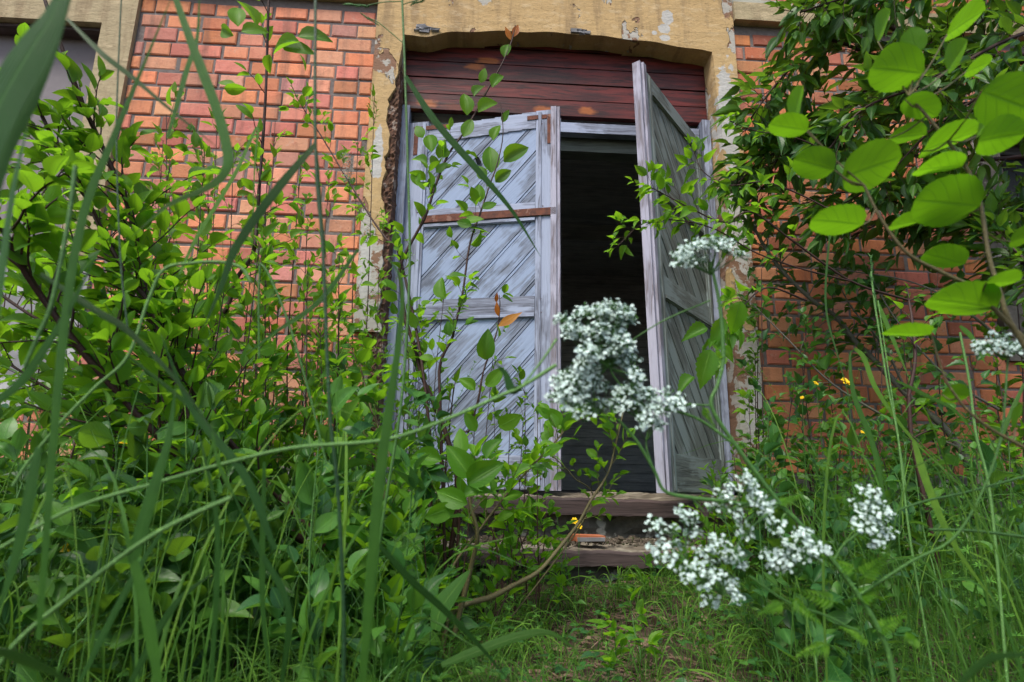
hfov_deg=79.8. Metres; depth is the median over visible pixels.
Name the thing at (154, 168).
sapling
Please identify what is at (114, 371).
grass stalk
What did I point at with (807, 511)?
leafy weed
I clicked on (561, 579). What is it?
seedling
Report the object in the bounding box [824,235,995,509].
grass stalk
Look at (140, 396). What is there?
leafy weed
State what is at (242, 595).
leafy weed
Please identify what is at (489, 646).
grass stalk
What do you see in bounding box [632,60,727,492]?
door
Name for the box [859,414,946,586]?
leafy shoot
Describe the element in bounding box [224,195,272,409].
sapling
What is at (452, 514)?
leafy shoot
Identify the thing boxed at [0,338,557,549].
grass stalk
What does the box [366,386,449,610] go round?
leafy weed
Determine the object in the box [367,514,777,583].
step masonry
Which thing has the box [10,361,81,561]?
leafy weed
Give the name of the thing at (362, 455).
leafy weed
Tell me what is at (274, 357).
leafy weed
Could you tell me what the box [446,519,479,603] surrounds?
leafy shoot
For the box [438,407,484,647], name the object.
leafy shoot
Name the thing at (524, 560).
leafy shoot
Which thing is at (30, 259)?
willow shrub
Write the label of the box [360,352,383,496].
leafy shoot
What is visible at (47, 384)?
leafy weed
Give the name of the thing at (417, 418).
leafy shoot
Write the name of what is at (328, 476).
leafy weed
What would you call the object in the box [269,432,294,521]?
leafy weed
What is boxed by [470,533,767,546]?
debris
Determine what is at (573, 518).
yellow flower
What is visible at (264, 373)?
sapling
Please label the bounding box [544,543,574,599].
seedling
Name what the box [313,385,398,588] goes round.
leafy weed
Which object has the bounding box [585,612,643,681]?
seedling
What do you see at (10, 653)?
grass stalk
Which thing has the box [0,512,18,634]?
leafy weed
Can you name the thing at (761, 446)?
leafy weed
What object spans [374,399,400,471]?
leafy shoot
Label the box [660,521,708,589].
leafy shoot
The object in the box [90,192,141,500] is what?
sapling
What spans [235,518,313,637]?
leafy weed
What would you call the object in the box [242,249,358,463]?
grass stalk
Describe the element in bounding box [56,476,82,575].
leafy weed
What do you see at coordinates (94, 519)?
leafy weed
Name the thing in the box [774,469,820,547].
leafy weed
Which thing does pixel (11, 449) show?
leafy weed
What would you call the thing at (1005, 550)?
leafy weed
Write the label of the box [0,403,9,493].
leafy weed
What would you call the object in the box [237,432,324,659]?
leafy weed
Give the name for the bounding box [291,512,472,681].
leafy weed
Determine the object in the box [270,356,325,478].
leafy weed
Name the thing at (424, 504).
leafy shoot
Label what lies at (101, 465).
leafy weed
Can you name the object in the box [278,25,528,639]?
alder shrub
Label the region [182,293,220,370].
sapling
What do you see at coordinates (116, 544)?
leafy weed
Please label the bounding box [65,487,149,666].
leafy weed
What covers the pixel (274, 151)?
sapling
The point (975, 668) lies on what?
grass stalk
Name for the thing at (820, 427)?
yellow flower
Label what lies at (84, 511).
sapling
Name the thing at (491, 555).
leafy shoot
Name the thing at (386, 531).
leafy weed
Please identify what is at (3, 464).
leafy weed
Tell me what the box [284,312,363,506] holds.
sapling
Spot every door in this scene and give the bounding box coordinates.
[390,106,561,490]
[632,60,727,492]
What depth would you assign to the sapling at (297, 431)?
2.07 m
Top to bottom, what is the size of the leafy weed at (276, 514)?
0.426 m
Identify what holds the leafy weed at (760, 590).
on the ground at (649, 629)
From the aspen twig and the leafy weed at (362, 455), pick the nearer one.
the aspen twig
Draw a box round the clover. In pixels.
[0,538,1023,681]
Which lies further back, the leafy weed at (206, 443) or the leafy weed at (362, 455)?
the leafy weed at (362, 455)
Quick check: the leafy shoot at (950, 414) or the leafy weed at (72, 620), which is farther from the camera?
the leafy shoot at (950, 414)
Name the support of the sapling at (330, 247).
on the ground at (649, 629)
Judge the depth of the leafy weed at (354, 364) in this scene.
2.09 m
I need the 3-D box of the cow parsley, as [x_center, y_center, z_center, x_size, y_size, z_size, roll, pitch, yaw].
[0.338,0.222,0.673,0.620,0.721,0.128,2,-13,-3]
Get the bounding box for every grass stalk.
[0,0,70,311]
[0,165,95,402]
[0,273,292,681]
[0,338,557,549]
[0,423,234,681]
[11,260,281,530]
[35,0,217,639]
[78,385,270,681]
[116,0,128,326]
[131,0,233,237]
[178,126,258,274]
[202,0,345,681]
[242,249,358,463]
[342,0,540,560]
[359,253,404,681]
[379,544,509,681]
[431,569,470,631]
[441,629,577,667]
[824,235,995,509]
[868,253,934,681]
[881,475,1023,537]
[912,325,1023,681]
[958,652,1023,681]
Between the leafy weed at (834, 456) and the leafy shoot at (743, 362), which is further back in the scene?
the leafy shoot at (743, 362)
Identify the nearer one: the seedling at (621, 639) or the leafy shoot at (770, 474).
the seedling at (621, 639)
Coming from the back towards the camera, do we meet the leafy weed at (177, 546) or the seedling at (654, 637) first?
the seedling at (654, 637)
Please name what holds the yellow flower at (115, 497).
on the ground at (649, 629)
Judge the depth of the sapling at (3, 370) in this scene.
2.39 m
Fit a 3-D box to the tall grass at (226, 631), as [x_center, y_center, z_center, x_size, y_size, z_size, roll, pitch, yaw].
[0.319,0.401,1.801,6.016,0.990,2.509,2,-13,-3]
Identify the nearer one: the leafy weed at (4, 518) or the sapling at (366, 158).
the leafy weed at (4, 518)
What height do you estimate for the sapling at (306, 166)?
1.699 m
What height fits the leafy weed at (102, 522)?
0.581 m
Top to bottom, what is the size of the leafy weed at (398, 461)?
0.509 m
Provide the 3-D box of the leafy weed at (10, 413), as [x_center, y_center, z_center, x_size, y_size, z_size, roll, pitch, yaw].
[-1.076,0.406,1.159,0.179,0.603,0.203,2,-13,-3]
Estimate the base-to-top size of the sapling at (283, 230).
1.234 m
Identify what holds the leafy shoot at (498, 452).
on the ground at (649, 629)
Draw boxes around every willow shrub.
[0,0,360,632]
[200,0,332,356]
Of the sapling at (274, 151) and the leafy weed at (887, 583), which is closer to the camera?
the leafy weed at (887, 583)
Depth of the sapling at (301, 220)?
2.19 m
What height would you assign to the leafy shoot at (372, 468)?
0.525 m
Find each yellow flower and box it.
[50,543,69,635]
[96,442,126,587]
[116,310,172,522]
[565,517,577,580]
[578,525,581,588]
[800,396,809,527]
[813,381,828,539]
[840,378,870,555]
[861,430,866,498]
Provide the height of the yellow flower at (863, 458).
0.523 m
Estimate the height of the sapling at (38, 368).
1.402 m
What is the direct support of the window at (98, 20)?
in the brick building
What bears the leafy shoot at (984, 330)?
on the ground at (649, 629)
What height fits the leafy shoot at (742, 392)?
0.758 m
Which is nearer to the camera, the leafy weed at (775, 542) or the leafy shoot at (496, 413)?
the leafy weed at (775, 542)
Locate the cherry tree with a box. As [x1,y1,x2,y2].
[700,0,1023,319]
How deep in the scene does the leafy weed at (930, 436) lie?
1.76 m
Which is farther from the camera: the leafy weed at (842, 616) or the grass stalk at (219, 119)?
the leafy weed at (842, 616)
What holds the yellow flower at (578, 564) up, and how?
on the ground at (649, 629)
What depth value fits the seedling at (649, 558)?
2.02 m
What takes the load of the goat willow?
on the ground at (649, 629)
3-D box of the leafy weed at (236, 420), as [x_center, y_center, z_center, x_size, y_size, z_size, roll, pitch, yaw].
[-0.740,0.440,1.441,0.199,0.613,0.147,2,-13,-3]
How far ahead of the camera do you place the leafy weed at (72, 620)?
1.29 m
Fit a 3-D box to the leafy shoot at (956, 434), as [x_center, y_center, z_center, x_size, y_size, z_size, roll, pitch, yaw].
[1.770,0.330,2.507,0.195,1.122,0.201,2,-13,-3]
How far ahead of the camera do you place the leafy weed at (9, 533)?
0.98 m
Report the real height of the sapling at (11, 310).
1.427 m
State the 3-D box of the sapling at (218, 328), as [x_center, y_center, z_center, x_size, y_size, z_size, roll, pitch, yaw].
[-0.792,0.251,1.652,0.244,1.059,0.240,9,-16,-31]
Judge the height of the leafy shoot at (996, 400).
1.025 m
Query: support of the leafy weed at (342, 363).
on the ground at (649, 629)
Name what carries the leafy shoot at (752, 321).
on the ground at (649, 629)
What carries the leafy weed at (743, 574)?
on the ground at (649, 629)
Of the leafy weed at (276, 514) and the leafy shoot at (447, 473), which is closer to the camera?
the leafy weed at (276, 514)
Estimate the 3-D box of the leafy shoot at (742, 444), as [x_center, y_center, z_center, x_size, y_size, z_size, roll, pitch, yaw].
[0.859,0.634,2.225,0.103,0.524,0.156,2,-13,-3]
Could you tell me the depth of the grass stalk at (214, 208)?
0.95 m
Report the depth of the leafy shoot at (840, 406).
2.51 m
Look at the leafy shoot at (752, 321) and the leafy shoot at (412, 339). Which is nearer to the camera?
the leafy shoot at (412, 339)
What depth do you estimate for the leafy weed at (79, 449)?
1.94 m
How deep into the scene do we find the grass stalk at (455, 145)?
1.01 m
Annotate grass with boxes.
[0,361,1023,681]
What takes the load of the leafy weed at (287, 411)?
on the ground at (649, 629)
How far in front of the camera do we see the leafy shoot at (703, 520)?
2.00 m
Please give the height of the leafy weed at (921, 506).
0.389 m
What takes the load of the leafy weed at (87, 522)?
on the ground at (649, 629)
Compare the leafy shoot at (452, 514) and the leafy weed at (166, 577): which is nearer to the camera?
the leafy weed at (166, 577)
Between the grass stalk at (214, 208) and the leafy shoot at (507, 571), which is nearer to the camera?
the grass stalk at (214, 208)
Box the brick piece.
[570,534,604,541]
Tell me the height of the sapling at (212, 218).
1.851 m
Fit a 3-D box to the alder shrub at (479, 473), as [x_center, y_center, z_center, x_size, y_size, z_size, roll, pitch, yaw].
[-0.048,0.405,1.616,0.862,0.865,0.353,6,-14,-19]
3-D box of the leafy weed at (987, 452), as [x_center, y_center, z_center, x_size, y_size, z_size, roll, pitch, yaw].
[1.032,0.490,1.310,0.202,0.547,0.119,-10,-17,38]
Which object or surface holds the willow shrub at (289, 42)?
on the ground at (649, 629)
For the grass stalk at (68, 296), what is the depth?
0.51 m
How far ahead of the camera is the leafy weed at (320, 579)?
1.06 m
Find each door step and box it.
[349,536,788,569]
[350,490,788,518]
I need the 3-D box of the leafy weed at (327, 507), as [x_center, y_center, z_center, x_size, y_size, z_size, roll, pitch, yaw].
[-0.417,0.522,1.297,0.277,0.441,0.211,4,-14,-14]
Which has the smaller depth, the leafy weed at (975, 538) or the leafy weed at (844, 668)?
the leafy weed at (844, 668)
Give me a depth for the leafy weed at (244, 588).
1.22 m
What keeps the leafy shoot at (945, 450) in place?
on the ground at (649, 629)
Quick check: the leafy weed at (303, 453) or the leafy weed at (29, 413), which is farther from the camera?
the leafy weed at (29, 413)
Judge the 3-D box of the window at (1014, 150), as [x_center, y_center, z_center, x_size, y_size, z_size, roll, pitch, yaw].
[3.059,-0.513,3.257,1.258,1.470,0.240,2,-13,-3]
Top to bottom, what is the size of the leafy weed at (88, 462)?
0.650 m
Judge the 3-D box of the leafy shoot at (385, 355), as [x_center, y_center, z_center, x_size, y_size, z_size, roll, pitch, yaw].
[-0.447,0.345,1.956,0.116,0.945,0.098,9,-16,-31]
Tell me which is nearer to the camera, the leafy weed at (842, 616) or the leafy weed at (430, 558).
the leafy weed at (842, 616)
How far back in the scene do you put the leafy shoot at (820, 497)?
2.12 m
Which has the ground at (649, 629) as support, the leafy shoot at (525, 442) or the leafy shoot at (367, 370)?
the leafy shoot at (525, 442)
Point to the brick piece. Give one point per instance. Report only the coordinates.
(588, 538)
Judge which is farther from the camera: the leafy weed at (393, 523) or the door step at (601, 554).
the door step at (601, 554)
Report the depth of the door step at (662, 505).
2.50 m
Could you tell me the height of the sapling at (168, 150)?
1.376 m
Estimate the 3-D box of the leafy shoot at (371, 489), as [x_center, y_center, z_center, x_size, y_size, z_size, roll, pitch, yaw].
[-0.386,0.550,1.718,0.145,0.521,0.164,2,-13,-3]
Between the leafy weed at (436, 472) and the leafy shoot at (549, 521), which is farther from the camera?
the leafy shoot at (549, 521)
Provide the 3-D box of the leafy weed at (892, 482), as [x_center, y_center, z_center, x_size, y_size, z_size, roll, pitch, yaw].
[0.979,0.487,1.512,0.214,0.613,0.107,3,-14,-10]
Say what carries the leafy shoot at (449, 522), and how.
on the ground at (649, 629)
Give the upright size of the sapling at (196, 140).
1.517 m
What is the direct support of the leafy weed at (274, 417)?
on the ground at (649, 629)
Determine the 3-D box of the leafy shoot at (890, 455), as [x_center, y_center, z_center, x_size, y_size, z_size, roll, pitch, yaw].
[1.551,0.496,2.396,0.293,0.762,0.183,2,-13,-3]
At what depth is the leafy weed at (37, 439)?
1.12 m
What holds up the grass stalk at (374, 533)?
on the ground at (649, 629)
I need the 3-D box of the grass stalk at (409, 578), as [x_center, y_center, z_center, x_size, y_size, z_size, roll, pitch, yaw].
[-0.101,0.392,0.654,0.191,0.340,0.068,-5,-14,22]
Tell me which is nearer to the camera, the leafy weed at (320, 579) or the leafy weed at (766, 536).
the leafy weed at (320, 579)
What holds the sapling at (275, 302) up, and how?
on the ground at (649, 629)
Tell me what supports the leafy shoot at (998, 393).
on the ground at (649, 629)
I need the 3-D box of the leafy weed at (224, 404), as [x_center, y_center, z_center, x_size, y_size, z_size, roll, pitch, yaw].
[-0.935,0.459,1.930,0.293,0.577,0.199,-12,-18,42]
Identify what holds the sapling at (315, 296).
on the ground at (649, 629)
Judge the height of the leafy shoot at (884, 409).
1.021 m
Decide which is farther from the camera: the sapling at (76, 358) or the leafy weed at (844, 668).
the sapling at (76, 358)
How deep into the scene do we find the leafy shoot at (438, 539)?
1.63 m
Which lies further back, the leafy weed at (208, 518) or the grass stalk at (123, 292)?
the leafy weed at (208, 518)
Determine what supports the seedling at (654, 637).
on the ground at (649, 629)
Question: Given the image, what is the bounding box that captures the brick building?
[0,0,1023,545]
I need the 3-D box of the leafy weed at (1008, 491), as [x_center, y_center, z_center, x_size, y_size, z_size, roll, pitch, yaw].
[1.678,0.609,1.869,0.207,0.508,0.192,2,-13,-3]
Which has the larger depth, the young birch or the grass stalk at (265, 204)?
the young birch
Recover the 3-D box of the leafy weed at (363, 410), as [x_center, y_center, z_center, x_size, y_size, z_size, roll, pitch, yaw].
[-0.370,0.446,1.383,0.236,0.635,0.191,2,-13,-3]
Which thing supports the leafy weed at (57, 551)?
on the ground at (649, 629)
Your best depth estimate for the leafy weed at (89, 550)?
0.99 m
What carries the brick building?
on the ground at (649, 629)
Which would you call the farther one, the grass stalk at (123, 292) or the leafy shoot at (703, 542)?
the leafy shoot at (703, 542)
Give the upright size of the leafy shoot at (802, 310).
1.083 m
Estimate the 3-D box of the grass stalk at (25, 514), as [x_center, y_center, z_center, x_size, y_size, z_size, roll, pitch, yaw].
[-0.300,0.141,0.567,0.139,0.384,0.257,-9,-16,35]
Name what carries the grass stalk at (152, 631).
on the ground at (649, 629)
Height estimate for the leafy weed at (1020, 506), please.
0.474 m
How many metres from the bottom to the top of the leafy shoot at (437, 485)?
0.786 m
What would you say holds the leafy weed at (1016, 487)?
on the ground at (649, 629)
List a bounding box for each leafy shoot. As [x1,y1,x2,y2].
[352,444,394,617]
[359,258,395,496]
[359,435,389,563]
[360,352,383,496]
[364,307,392,515]
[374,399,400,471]
[386,404,416,485]
[387,361,427,482]
[389,488,462,651]
[394,335,425,520]
[398,354,433,524]
[401,479,467,630]
[411,316,438,491]
[417,291,452,573]
[422,365,472,628]
[431,432,453,526]
[433,455,460,550]
[434,435,468,584]
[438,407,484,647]
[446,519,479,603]
[461,355,539,620]
[469,491,524,660]
[476,407,528,626]
[483,387,524,611]
[488,405,546,621]
[500,365,540,625]
[505,453,554,607]
[514,393,568,622]
[522,437,566,626]
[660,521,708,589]
[666,493,725,577]
[691,466,737,594]
[697,461,739,571]
[720,443,772,566]
[724,244,790,568]
[729,389,767,577]
[732,294,796,537]
[736,351,780,536]
[739,443,765,567]
[758,416,788,569]
[763,371,817,585]
[779,340,836,530]
[787,306,830,561]
[808,353,869,517]
[810,394,879,558]
[852,313,909,556]
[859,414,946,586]
[874,326,985,567]
[879,373,945,528]
[907,295,971,553]
[940,354,1004,561]
[966,311,1023,568]
[971,265,1022,540]
[988,233,1023,475]
[1011,247,1023,462]
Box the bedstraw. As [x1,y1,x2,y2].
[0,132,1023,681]
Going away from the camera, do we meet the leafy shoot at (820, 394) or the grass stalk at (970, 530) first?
the grass stalk at (970, 530)
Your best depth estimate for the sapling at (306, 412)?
1.81 m
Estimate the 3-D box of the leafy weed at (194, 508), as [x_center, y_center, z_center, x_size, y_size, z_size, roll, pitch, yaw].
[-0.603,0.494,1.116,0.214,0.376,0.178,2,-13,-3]
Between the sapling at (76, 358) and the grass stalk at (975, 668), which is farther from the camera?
the sapling at (76, 358)
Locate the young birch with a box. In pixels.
[724,206,1023,557]
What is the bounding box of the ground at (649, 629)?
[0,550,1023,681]
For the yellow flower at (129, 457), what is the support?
on the ground at (649, 629)
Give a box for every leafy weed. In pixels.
[0,374,51,517]
[0,389,195,681]
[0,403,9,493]
[0,403,23,562]
[0,408,69,644]
[0,417,148,681]
[0,428,113,681]
[0,458,31,586]
[0,466,106,674]
[0,492,77,573]
[0,499,43,561]
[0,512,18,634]
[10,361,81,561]
[12,485,95,674]
[27,417,116,597]
[38,379,95,522]
[54,445,87,492]
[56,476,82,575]
[57,478,104,527]
[62,413,116,471]
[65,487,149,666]
[68,359,143,554]
[74,505,218,681]
[79,407,183,681]
[81,376,220,599]
[82,404,157,550]
[84,460,142,587]
[87,469,213,666]
[88,371,181,524]
[89,449,259,681]
[95,433,151,533]
[122,506,249,662]
[128,381,257,680]
[128,443,253,680]
[144,436,243,681]
[156,437,233,671]
[164,480,284,681]
[190,420,289,658]
[202,398,244,510]
[212,503,304,671]
[221,400,246,466]
[235,375,380,681]
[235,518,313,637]
[236,351,291,510]
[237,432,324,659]
[243,400,292,529]
[243,403,314,536]
[245,456,301,595]
[245,480,371,666]
[249,458,356,657]
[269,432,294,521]
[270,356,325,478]
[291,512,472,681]
[294,402,393,663]
[295,425,395,643]
[298,495,440,681]
[302,430,365,655]
[305,496,415,665]
[310,489,359,610]
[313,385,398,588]
[326,351,376,493]
[329,362,370,548]
[346,442,432,681]
[352,496,478,628]
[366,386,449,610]
[367,454,437,631]
[383,381,453,576]
[386,420,444,588]
[699,474,783,655]
[717,497,766,578]
[723,438,769,568]
[728,442,805,681]
[746,408,792,567]
[747,422,819,658]
[749,509,780,549]
[751,460,849,681]
[766,516,856,681]
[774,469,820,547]
[791,493,870,645]
[793,528,919,681]
[805,450,874,680]
[809,442,876,678]
[825,457,893,622]
[836,420,922,644]
[844,528,933,590]
[857,413,957,648]
[878,434,917,563]
[897,422,954,632]
[904,449,939,576]
[913,470,970,555]
[931,440,1023,679]
[939,487,993,609]
[966,474,1019,592]
[975,409,1023,590]
[1006,477,1023,497]
[1012,505,1022,591]
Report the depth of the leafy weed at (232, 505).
1.37 m
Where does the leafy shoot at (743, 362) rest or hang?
on the ground at (649, 629)
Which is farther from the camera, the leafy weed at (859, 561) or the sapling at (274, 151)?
the sapling at (274, 151)
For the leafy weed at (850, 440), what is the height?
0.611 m
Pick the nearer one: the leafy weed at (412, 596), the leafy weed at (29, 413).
the leafy weed at (412, 596)
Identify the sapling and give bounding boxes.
[0,151,22,405]
[0,168,40,441]
[10,187,74,459]
[27,187,91,465]
[41,308,84,517]
[70,159,152,537]
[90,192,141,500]
[117,122,240,492]
[124,82,189,471]
[129,144,184,438]
[135,122,184,435]
[145,152,204,379]
[177,173,237,497]
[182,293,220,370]
[187,252,257,537]
[192,107,234,378]
[192,222,297,495]
[205,135,257,446]
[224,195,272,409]
[226,139,291,482]
[233,212,296,508]
[240,280,303,505]
[247,129,301,475]
[267,155,314,478]
[269,212,352,456]
[276,247,342,543]
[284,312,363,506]
[292,240,364,520]
[293,148,366,518]
[310,283,371,513]
[327,127,385,435]
[347,84,393,465]
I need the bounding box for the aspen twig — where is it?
[768,0,1023,449]
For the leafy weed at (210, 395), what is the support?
on the ground at (649, 629)
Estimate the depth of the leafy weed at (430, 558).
1.66 m
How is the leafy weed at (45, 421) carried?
on the ground at (649, 629)
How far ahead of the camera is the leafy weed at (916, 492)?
2.11 m
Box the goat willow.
[604,111,951,612]
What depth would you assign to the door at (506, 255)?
2.94 m
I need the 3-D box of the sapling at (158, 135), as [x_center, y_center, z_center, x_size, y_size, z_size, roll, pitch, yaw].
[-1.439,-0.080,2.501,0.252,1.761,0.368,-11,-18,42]
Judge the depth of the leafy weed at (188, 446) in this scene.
1.15 m
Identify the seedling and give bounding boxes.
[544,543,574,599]
[548,511,579,628]
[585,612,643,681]
[619,585,664,676]
[623,552,653,590]
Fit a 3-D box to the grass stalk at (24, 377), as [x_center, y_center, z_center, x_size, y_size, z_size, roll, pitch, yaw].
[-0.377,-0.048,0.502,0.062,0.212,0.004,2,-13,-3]
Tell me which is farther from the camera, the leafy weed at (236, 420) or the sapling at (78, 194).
the sapling at (78, 194)
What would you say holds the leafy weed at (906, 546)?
on the ground at (649, 629)
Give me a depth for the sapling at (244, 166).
2.34 m
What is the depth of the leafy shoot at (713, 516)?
2.18 m
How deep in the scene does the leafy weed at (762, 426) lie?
2.08 m
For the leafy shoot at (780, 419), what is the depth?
2.22 m
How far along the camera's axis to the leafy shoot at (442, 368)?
2.14 m
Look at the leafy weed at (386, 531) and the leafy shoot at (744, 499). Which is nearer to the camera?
the leafy weed at (386, 531)
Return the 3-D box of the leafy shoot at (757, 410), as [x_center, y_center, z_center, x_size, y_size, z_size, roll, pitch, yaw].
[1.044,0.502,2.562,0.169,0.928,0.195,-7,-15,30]
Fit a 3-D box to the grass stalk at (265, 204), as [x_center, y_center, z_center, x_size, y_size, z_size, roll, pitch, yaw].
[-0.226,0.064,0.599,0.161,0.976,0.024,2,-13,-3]
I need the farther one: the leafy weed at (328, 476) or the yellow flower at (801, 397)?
the yellow flower at (801, 397)
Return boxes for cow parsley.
[543,234,1023,681]
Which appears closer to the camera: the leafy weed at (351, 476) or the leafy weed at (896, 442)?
the leafy weed at (351, 476)
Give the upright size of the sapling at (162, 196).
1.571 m
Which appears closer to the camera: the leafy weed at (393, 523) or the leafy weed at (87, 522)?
the leafy weed at (393, 523)
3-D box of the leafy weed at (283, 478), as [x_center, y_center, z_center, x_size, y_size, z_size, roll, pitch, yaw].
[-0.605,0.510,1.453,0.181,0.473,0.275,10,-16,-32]
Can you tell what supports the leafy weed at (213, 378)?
on the ground at (649, 629)
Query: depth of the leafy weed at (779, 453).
1.60 m
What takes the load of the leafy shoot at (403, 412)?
on the ground at (649, 629)
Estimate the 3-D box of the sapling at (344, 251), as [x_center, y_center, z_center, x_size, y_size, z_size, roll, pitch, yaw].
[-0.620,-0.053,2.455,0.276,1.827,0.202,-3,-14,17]
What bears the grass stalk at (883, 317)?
on the ground at (649, 629)
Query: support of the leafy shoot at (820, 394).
on the ground at (649, 629)
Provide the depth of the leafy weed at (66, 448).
2.11 m
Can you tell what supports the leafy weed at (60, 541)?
on the ground at (649, 629)
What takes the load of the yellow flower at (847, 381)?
on the ground at (649, 629)
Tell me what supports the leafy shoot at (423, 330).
on the ground at (649, 629)
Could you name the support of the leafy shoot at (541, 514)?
on the ground at (649, 629)
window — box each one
[0,0,142,406]
[967,106,1023,361]
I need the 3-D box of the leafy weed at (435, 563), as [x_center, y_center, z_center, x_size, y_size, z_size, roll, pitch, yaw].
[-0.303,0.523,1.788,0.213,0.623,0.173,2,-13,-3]
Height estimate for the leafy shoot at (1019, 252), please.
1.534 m
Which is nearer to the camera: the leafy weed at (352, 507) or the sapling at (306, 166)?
the leafy weed at (352, 507)
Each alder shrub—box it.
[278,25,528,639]
[341,333,636,670]
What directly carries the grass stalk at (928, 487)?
on the ground at (649, 629)
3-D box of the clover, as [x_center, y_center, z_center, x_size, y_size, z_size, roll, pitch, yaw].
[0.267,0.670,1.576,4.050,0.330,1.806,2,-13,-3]
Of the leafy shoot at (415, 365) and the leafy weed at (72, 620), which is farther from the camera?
the leafy shoot at (415, 365)
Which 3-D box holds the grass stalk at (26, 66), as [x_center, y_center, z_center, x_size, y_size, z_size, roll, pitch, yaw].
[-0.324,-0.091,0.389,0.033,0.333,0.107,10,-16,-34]
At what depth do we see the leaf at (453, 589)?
1.02 m
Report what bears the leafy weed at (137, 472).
on the ground at (649, 629)
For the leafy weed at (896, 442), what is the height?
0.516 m
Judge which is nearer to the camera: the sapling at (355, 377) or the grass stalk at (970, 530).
the grass stalk at (970, 530)
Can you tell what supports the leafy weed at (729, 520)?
on the ground at (649, 629)
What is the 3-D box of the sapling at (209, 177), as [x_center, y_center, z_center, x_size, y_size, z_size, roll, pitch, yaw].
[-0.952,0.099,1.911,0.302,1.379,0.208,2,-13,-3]
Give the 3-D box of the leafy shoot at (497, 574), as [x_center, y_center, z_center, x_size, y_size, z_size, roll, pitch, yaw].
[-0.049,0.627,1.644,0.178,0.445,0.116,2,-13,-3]
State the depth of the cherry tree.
2.47 m
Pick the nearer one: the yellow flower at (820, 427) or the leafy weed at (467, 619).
the leafy weed at (467, 619)
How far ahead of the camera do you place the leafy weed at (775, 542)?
1.36 m

